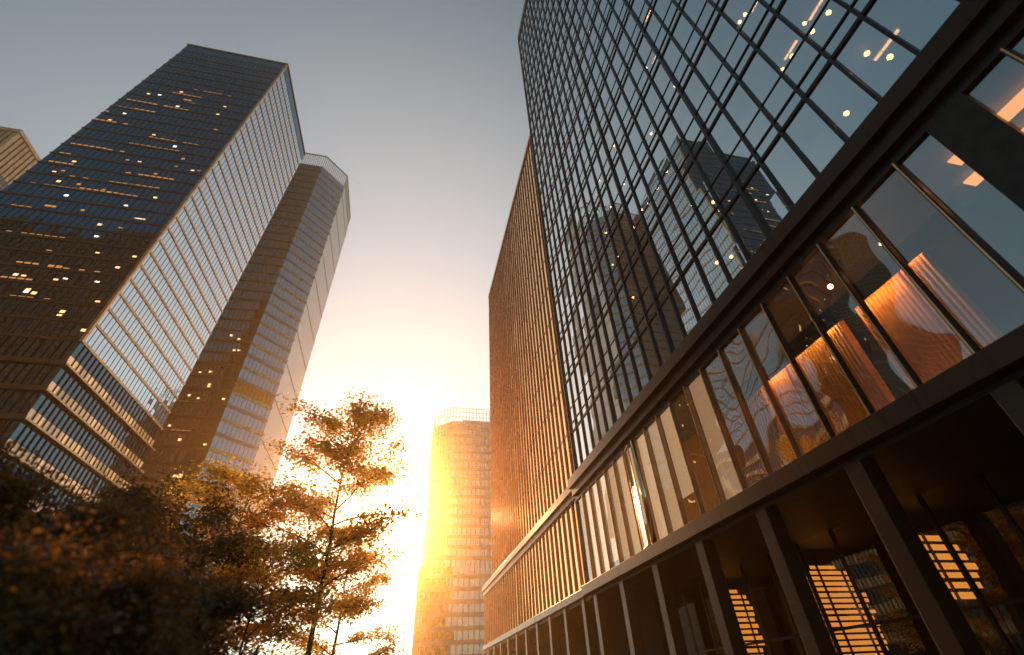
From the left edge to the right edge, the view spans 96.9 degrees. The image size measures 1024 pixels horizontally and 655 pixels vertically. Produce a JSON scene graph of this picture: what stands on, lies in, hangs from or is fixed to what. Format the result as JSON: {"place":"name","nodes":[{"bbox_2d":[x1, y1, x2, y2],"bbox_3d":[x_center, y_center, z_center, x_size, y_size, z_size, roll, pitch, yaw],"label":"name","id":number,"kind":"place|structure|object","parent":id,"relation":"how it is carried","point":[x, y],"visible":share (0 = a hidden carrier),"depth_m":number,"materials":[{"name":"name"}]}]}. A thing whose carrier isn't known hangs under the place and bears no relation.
{"place":"outdoors","nodes":[
{"label":"outdoors","id":0,"kind":"place"},
{"bbox_2d":[0,0,529,654],"label":"sky","id":1,"kind":"structure","parent":0,"point":[421,104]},
{"bbox_2d":[271,518,413,654],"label":"street tree","id":2,"kind":"object","parent":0,"point":[321,649],"visible":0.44,"depth_m":25.34,"materials":[{"name":"green plant"}]},
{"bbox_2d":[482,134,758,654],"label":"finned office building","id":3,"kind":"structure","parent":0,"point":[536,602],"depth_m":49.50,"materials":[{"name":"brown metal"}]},
{"bbox_2d":[517,0,1023,654],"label":"glass office building","id":4,"kind":"structure","parent":0,"point":[785,250],"depth_m":17.63,"materials":[{"name":"glass"}]},
{"label":"ground","id":5,"kind":"structure","parent":0,"visible":0},
{"bbox_2d":[0,126,40,190],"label":"office tower","id":6,"kind":"structure","parent":5,"relation":"on","point":[19,156],"depth_m":135.76,"materials":[{"name":"brown glass"}]},
{"bbox_2d":[0,43,305,515],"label":"office tower","id":7,"kind":"structure","parent":5,"relation":"on","point":[134,221],"depth_m":67.57,"materials":[{"name":"blue glass"}]},
{"bbox_2d":[131,152,350,651],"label":"office tower","id":8,"kind":"structure","parent":5,"relation":"on","point":[251,363],"depth_m":120.49,"materials":[{"name":"grey glass"}]},
{"bbox_2d":[412,566,493,654],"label":"office block","id":9,"kind":"structure","parent":5,"relation":"on","point":[449,613],"depth_m":159.58,"materials":[{"name":"beige concrete"}]},
{"bbox_2d":[422,407,491,566],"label":"office tower","id":10,"kind":"structure","parent":5,"relation":"on","point":[457,530],"depth_m":200.02,"materials":[{"name":"beige concrete"}]},
{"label":"planting soil","id":11,"kind":"structure","parent":0,"visible":0},
{"bbox_2d":[0,422,156,573],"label":"street tree","id":12,"kind":"object","parent":11,"relation":"on","point":[16,488],"visible":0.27,"depth_m":6.62,"materials":[{"name":"green plant"}]},
{"bbox_2d":[0,483,225,637],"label":"street tree","id":13,"kind":"object","parent":11,"relation":"on","point":[110,514],"visible":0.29,"depth_m":6.56,"materials":[{"name":"green plant"}]},
{"bbox_2d":[0,504,250,654],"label":"shrub","id":14,"kind":"object","parent":11,"relation":"on","point":[53,609],"visible":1,"depth_m":4.04,"materials":[{"name":"green plant"}]},
{"bbox_2d":[43,464,243,594],"bbox_3d":[-9.888,6.580,9.618,6.856,5.949,6.629,6,-40,-11],"label":"street tree","id":15,"kind":"object","parent":11,"relation":"on","point":[134,489],"visible":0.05,"depth_m":10.27,"materials":[{"name":"green plant"}]},
{"bbox_2d":[57,561,300,654],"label":"shrub","id":16,"kind":"object","parent":11,"relation":"on","point":[234,603],"visible":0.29,"depth_m":6.99,"materials":[{"name":"green plant"}]},
{"bbox_2d":[95,480,281,653],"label":"street tree","id":17,"kind":"object","parent":11,"relation":"on","point":[219,545],"visible":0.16,"depth_m":14.46,"materials":[{"name":"green plant"}]},
{"bbox_2d":[160,453,330,642],"bbox_3d":[-12.806,11.014,18.996,9.368,11.143,8.832,6,-40,-11],"label":"street tree","id":18,"kind":"object","parent":11,"relation":"on","point":[221,474],"visible":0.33,"depth_m":20.91,"materials":[{"name":"green plant"}]},
{"bbox_2d":[190,520,357,654],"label":"street tree","id":19,"kind":"object","parent":11,"relation":"on","point":[302,555],"visible":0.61,"depth_m":14.82,"materials":[{"name":"green plant"}]},
{"bbox_2d":[210,386,423,654],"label":"street tree","id":20,"kind":"object","parent":11,"relation":"on","point":[361,418],"visible":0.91,"depth_m":23.52,"materials":[{"name":"green plant"}]},
{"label":"pavement","id":21,"kind":"structure","parent":0,"visible":0},
{"bbox_2d":[729,584,764,654],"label":"slatted light screen","id":22,"kind":"object","parent":21,"relation":"on","point":[749,620],"visible":0.48,"depth_m":25.70,"materials":[{"name":"metal"}]},
{"bbox_2d":[806,558,888,654],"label":"slatted light screen","id":23,"kind":"object","parent":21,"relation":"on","point":[855,605],"visible":0.6,"depth_m":20.45,"materials":[{"name":"metal"}]},
{"bbox_2d":[916,526,1018,654],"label":"slatted light screen","id":24,"kind":"object","parent":21,"relation":"on","point":[937,557],"visible":0.55,"depth_m":16.28,"materials":[{"name":"metal"}]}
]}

